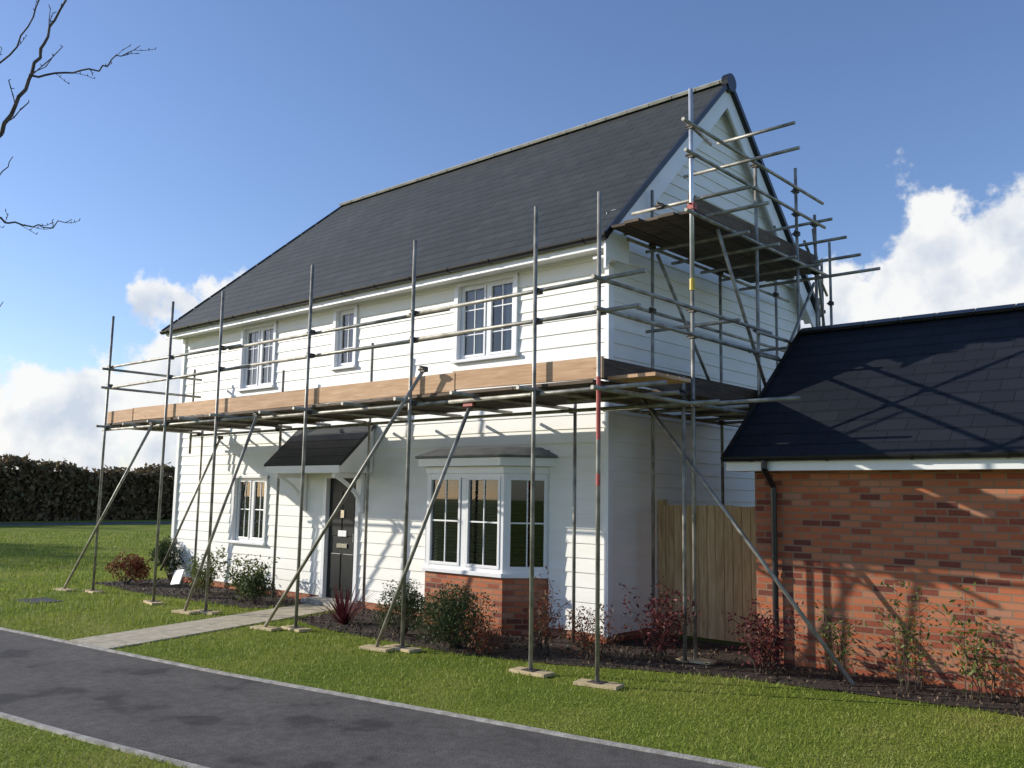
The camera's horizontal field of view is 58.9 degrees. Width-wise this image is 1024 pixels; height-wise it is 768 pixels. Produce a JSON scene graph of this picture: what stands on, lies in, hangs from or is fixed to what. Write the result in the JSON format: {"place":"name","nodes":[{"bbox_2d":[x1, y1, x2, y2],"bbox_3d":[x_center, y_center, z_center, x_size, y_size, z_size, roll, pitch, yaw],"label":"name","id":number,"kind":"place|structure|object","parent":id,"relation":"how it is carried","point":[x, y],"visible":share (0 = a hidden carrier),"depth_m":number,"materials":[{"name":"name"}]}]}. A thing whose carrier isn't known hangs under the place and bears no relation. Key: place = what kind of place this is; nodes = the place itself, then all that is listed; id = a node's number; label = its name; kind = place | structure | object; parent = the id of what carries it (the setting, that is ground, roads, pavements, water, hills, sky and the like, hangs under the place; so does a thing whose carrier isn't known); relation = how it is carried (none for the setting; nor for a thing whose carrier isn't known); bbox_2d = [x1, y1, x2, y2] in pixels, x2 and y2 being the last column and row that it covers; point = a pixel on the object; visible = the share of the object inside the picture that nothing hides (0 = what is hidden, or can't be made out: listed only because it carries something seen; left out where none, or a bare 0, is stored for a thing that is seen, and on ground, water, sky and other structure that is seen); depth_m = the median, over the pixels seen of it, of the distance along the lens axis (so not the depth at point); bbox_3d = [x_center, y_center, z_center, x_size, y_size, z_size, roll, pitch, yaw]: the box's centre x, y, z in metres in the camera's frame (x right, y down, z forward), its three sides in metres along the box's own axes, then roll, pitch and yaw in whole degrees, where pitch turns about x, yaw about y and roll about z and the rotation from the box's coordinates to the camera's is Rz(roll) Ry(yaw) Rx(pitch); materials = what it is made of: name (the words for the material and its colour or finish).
{"place":"outdoors","nodes":[
{"label":"outdoors","id":0,"kind":"place"},
{"bbox_2d":[0,521,171,525],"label":"distant path","id":1,"kind":"structure","parent":0,"point":[68,523],"depth_m":50.17,"materials":[{"name":"concrete"}]},
{"bbox_2d":[70,603,333,648],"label":"paving path","id":2,"kind":"structure","parent":0,"point":[145,635],"depth_m":12.30,"materials":[{"name":"grey concrete"}]},
{"bbox_2d":[0,630,733,767],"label":"asphalt path","id":3,"kind":"structure","parent":0,"point":[203,718],"depth_m":7.33,"materials":[{"name":"grey asphalt"}]},
{"bbox_2d":[0,627,761,767],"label":"path edging","id":4,"kind":"object","parent":3,"relation":"on","point":[70,734],"visible":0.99,"depth_m":7.21,"materials":[{"name":"concrete"}]},
{"bbox_2d":[0,519,1023,767],"bbox_3d":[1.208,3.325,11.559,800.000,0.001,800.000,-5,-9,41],"label":"ground","id":5,"kind":"structure","parent":0,"point":[402,669],"depth_m":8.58,"materials":[{"name":"green plant"}]},
{"bbox_2d":[16,598,62,603],"bbox_3d":[-7.882,3.611,15.104,0.700,0.012,0.500,-5,-9,41],"label":"manhole cover","id":6,"kind":"object","parent":5,"relation":"on","point":[38,600],"visible":0.93,"depth_m":15.09,"materials":[{"name":"metal"}]},
{"bbox_2d":[0,0,155,305],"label":"bare tree","id":7,"kind":"object","parent":5,"relation":"on","point":[8,118],"visible":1,"depth_m":6.31,"materials":[{"name":"brown plant"}]},
{"bbox_2d":[0,452,174,521],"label":"hedge","id":8,"kind":"object","parent":5,"relation":"on","point":[33,490],"visible":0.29,"depth_m":54.97,"materials":[{"name":"green plant"}]},
{"bbox_2d":[95,578,300,608],"bbox_3d":[-5.654,3.880,16.983,5.700,0.001,2.200,-5,-9,41],"label":"flower bed","id":9,"kind":"object","parent":5,"relation":"on","point":[213,590],"visible":0.57,"depth_m":16.55,"materials":[{"name":"brown soil"}]},
{"bbox_2d":[104,551,151,583],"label":"brown shrub","id":10,"kind":"object","parent":9,"relation":"on","point":[138,566],"visible":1,"depth_m":17.93,"materials":[{"name":"red plant"}]},
{"bbox_2d":[148,535,184,580],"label":"green shrub","id":11,"kind":"object","parent":9,"relation":"on","point":[162,551],"visible":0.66,"depth_m":18.61,"materials":[{"name":"green plant"}]},
{"bbox_2d":[170,569,184,584],"bbox_3d":[-5.944,3.528,16.090,0.107,0.485,0.370,8,-10,-44],"label":"garden sign","id":12,"kind":"object","parent":9,"relation":"on","point":[177,577],"visible":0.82,"depth_m":16.08,"materials":[{"name":"white plastic"}]},
{"bbox_2d":[185,545,228,593],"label":"photinia shrub","id":13,"kind":"object","parent":9,"relation":"on","point":[200,582],"visible":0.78,"depth_m":16.67,"materials":[{"name":"green plant"}]},
{"bbox_2d":[219,554,279,600],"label":"photinia shrub","id":14,"kind":"object","parent":9,"relation":"on","point":[236,574],"visible":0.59,"depth_m":15.54,"materials":[{"name":"green plant"}]},
{"bbox_2d":[236,572,276,603],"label":"shrub","id":15,"kind":"object","parent":9,"relation":"on","point":[247,585],"visible":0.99,"depth_m":15.17,"materials":[{"name":"green plant"}]},
{"bbox_2d":[301,596,359,608],"bbox_3d":[-2.997,3.651,15.131,1.150,0.100,0.450,-5,-9,41],"label":"doorstep","id":16,"kind":"object","parent":5,"relation":"on","point":[315,600],"visible":0.5,"depth_m":15.09,"materials":[{"name":"concrete"}]},
{"bbox_2d":[172,576,657,643],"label":"brick plinth","id":17,"kind":"structure","parent":5,"relation":"on","point":[630,634],"depth_m":14.38,"materials":[{"name":"red brick"}]},
{"bbox_2d":[165,91,815,636],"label":"fascia and bargeboards","id":18,"kind":"structure","parent":17,"relation":"on","point":[613,247],"depth_m":13.55,"materials":[{"name":"white wood"}]},
{"bbox_2d":[173,113,796,634],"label":"cladding","id":19,"kind":"structure","parent":18,"relation":"attached to","point":[567,339],"depth_m":14.12,"materials":[{"name":"white wood"}]},
{"bbox_2d":[227,475,268,545],"bbox_3d":[-4.981,2.393,17.272,1.230,1.290,0.185,-5,-9,41],"label":"frame","id":20,"kind":"object","parent":19,"relation":"attached to","point":[236,509],"visible":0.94,"depth_m":17.32,"materials":[{"name":"white plastic"}]},
{"bbox_2d":[240,482,264,537],"bbox_3d":[-4.421,2.540,17.888,1.690,1.480,1.499,-5,-9,41],"label":"room","id":21,"kind":"object","parent":20,"relation":"on","point":[243,500],"depth_m":18.22,"materials":[{"name":"black"}]},
{"bbox_2d":[240,483,264,537],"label":"blinds","id":22,"kind":"object","parent":20,"relation":"attached to","point":[256,511],"visible":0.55,"depth_m":17.42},
{"bbox_2d":[236,321,277,391],"bbox_3d":[-4.915,-0.520,17.619,1.260,1.280,0.185,-5,-9,41],"label":"frame","id":23,"kind":"object","parent":19,"relation":"attached to","point":[246,333],"visible":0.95,"depth_m":17.66,"materials":[{"name":"white plastic"}]},
{"bbox_2d":[248,329,273,384],"bbox_3d":[-4.354,-0.374,18.234,1.720,1.470,1.499,-5,-9,41],"label":"room","id":24,"kind":"object","parent":23,"relation":"attached to","point":[265,359],"visible":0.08,"depth_m":18.71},
{"bbox_2d":[251,332,258,384],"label":"curtains","id":25,"kind":"object","parent":24,"relation":"hanging from","point":[255,358],"visible":0.04,"depth_m":18.01,"materials":[{"name":"fabric"}]},
{"bbox_2d":[264,425,375,599],"bbox_3d":[-3.278,2.146,15.313,2.140,2.923,0.825,-5,-9,41],"label":"door","id":26,"kind":"structure","parent":19,"relation":"attached to","point":[340,454],"depth_m":15.29,"materials":[{"name":"grey wood"}]},
{"bbox_2d":[319,473,359,601],"bbox_3d":[-2.872,2.614,15.366,0.970,2.180,0.150,-5,-9,41],"label":"front door","id":27,"kind":"structure","parent":19,"relation":"attached to","point":[324,539],"depth_m":15.52,"materials":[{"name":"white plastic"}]},
{"bbox_2d":[338,530,346,536],"bbox_3d":[-2.877,2.533,15.362,0.220,0.100,0.014,-5,-9,41],"label":"door notice","id":28,"kind":"object","parent":27,"relation":"attached to","point":[343,533],"depth_m":15.35,"materials":[{"name":"white paper"}]},
{"bbox_2d":[329,304,358,370],"bbox_3d":[-2.891,-0.800,15.835,0.700,1.100,0.185,-5,-9,41],"label":"frame","id":29,"kind":"object","parent":19,"relation":"attached to","point":[339,314],"visible":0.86,"depth_m":15.93,"materials":[{"name":"white plastic"}]},
{"bbox_2d":[342,314,353,362],"bbox_3d":[-2.331,-0.653,16.451,1.160,1.290,1.499,-5,-9,41],"label":"room","id":30,"kind":"object","parent":29,"relation":"attached to","point":[344,335],"depth_m":16.55,"materials":[{"name":"grey fabric"}]},
{"bbox_2d":[345,314,352,362],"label":"curtains","id":31,"kind":"object","parent":30,"relation":"hanging from","point":[350,337],"visible":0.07,"depth_m":16.07,"materials":[{"name":"fabric"}]},
{"bbox_2d":[450,272,518,363],"bbox_3d":[-0.378,-0.967,13.596,1.340,1.240,0.185,-5,-9,41],"label":"frame","id":32,"kind":"object","parent":19,"relation":"attached to","point":[487,285],"visible":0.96,"depth_m":13.62,"materials":[{"name":"white plastic"}]},
{"bbox_2d":[466,284,506,354],"bbox_3d":[0.182,-0.821,14.211,1.800,1.430,1.499,-5,-9,41],"label":"room","id":33,"kind":"object","parent":32,"relation":"attached to","point":[497,320],"depth_m":15.08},
{"bbox_2d":[468,283,511,354],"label":"curtains","id":34,"kind":"object","parent":33,"relation":"hanging from","point":[479,324],"visible":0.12,"depth_m":13.94,"materials":[{"name":"fabric"}]},
{"bbox_2d":[424,473,549,634],"bbox_3d":[-0.525,2.382,12.991,2.430,2.170,0.539,-5,-9,41],"label":"bay window","id":35,"kind":"structure","parent":19,"relation":"attached to","point":[510,596],"depth_m":12.43,"materials":[{"name":"white plastic"}]},
{"bbox_2d":[418,457,555,578],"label":"bay sill and fascia","id":36,"kind":"structure","parent":35,"relation":"attached to","point":[479,465],"depth_m":12.52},
{"bbox_2d":[415,447,558,458],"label":"bay lead roof","id":37,"kind":"structure","parent":36,"relation":"on","point":[540,452],"depth_m":12.57,"materials":[{"name":"grey metal"}]},
{"bbox_2d":[433,480,543,565],"bbox_3d":[0.288,2.095,13.938,2.550,2.000,1.960,-5,-9,41],"label":"bay room","id":38,"kind":"object","parent":35,"relation":"in","point":[436,509],"visible":0.23,"depth_m":15.04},
{"bbox_2d":[434,480,437,559],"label":"blinds","id":39,"kind":"object","parent":38,"relation":"attached to","point":[436,537],"visible":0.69,"depth_m":13.65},
{"bbox_2d":[435,480,497,565],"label":"front blinds","id":40,"kind":"object","parent":38,"relation":"attached to","point":[471,524],"visible":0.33,"depth_m":12.89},
{"bbox_2d":[510,480,543,566],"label":"blinds","id":41,"kind":"object","parent":38,"relation":"attached to","point":[525,526],"visible":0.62,"depth_m":12.50,"materials":[{"name":"white plastic"}]},
{"bbox_2d":[163,84,814,330],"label":"slate roof","id":42,"kind":"structure","parent":18,"relation":"on","point":[480,210],"depth_m":15.63,"materials":[{"name":"grey stone"}]},
{"bbox_2d":[160,233,608,334],"bbox_3d":[-3.155,-1.497,15.619,11.730,0.068,0.136,-5,-9,41],"label":"gutter","id":43,"kind":"object","parent":42,"relation":"attached to","point":[579,241],"visible":0.89,"depth_m":14.25,"materials":[{"name":"white plastic"}]},
{"bbox_2d":[161,73,820,330],"bbox_3d":[-0.899,-2.875,18.312,11.834,3.455,6.799,-5,-9,41],"label":"hip and verge caps","id":44,"kind":"object","parent":42,"relation":"attached to","point":[728,82],"visible":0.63,"depth_m":14.53,"materials":[{"name":"black plastic"}]},
{"bbox_2d":[339,79,721,205],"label":"ridge tiles","id":45,"kind":"object","parent":42,"relation":"on","point":[656,102],"visible":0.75,"depth_m":17.07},
{"bbox_2d":[53,88,880,690],"bbox_3d":[-1.812,0.043,13.574,14.233,6.908,8.117,0,-7,10],"label":"scaffolding","id":46,"kind":"object","parent":5,"relation":"on","point":[715,238],"visible":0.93,"depth_m":11.89,"materials":[{"name":"metal"}]},
{"bbox_2d":[95,577,1023,715],"bbox_3d":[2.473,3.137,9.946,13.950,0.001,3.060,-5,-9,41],"label":"flower bed","id":47,"kind":"object","parent":5,"relation":"on","point":[824,683],"visible":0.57,"depth_m":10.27,"materials":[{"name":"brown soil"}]},
{"bbox_2d":[301,578,377,623],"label":"phormium plant","id":48,"kind":"object","parent":47,"relation":"on","point":[345,615],"visible":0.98,"depth_m":12.99,"materials":[{"name":"red plant"}]},
{"bbox_2d":[371,578,432,635],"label":"hebe shrub","id":49,"kind":"object","parent":47,"relation":"on","point":[411,601],"visible":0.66,"depth_m":11.96,"materials":[{"name":"green plant"}]},
{"bbox_2d":[409,581,498,651],"bbox_3d":[-0.647,2.829,11.128,1.110,0.831,1.148,-5,-9,41],"label":"hebe shrub","id":50,"kind":"object","parent":47,"relation":"on","point":[446,615],"visible":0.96,"depth_m":10.98,"materials":[{"name":"green plant"}]},
{"bbox_2d":[457,610,510,655],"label":"berry shrub","id":51,"kind":"object","parent":47,"relation":"on","point":[485,645],"visible":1,"depth_m":10.59,"materials":[{"name":"red plant"}]},
{"bbox_2d":[521,565,570,655],"bbox_3d":[0.394,2.685,10.764,0.558,1.054,0.967,1,-7,-1],"label":"nandina shrub","id":52,"kind":"object","parent":47,"relation":"on","point":[540,632],"visible":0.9,"depth_m":10.74,"materials":[{"name":"green plant"}]},
{"bbox_2d":[541,603,642,660],"bbox_3d":[0.949,2.858,10.499,1.127,0.674,1.026,-5,-9,41],"label":"nandina shrub","id":53,"kind":"object","parent":47,"relation":"on","point":[587,642],"visible":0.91,"depth_m":10.44,"materials":[{"name":"red plant"}]},
{"bbox_2d":[619,576,701,662],"bbox_3d":[1.752,2.706,10.417,0.853,0.971,0.871,2,-7,-11],"label":"nandina shrub","id":54,"kind":"object","parent":47,"relation":"on","point":[664,625],"visible":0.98,"depth_m":10.37,"materials":[{"name":"red plant"}]},
{"bbox_2d":[727,598,809,674],"bbox_3d":[2.717,2.731,9.770,0.842,0.811,0.802,-5,-9,41],"label":"nandina shrub","id":55,"kind":"object","parent":47,"relation":"on","point":[763,647],"visible":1,"depth_m":9.74,"materials":[{"name":"red plant"}]},
{"bbox_2d":[813,600,866,679],"bbox_3d":[3.437,2.700,9.604,0.505,0.834,0.691,0,-7,4],"label":"rose shrub","id":56,"kind":"object","parent":47,"relation":"on","point":[830,639],"visible":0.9,"depth_m":9.53,"materials":[{"name":"green plant"}]},
{"bbox_2d":[873,581,941,691],"bbox_3d":[3.906,2.511,9.008,0.610,1.078,0.640,-5,-9,41],"label":"rose shrub","id":57,"kind":"object","parent":47,"relation":"on","point":[905,635],"visible":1,"depth_m":9.04,"materials":[{"name":"green plant"}]},
{"bbox_2d":[925,579,1018,701],"bbox_3d":[4.336,2.416,8.516,0.686,1.159,0.683,-5,-9,41],"label":"rose shrub","id":58,"kind":"object","parent":47,"relation":"on","point":[973,671],"visible":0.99,"depth_m":8.56,"materials":[{"name":"green plant"}]},
{"bbox_2d":[658,499,756,643],"bbox_3d":[2.747,2.467,11.950,1.900,1.850,0.130,-5,-9,41],"label":"wooden fence","id":59,"kind":"object","parent":5,"relation":"on","point":[726,569],"visible":0.61,"depth_m":11.96,"materials":[{"name":"brown wood"}]},
{"bbox_2d":[720,303,1023,697],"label":"brick garage","id":60,"kind":"structure","parent":5,"relation":"on","point":[890,451],"depth_m":9.95,"materials":[{"name":"brick"}]},
{"bbox_2d":[0,0,1023,476],"label":"sky","id":61,"kind":"structure","parent":0,"point":[187,162],"materials":[{"name":"blue"}]}
]}

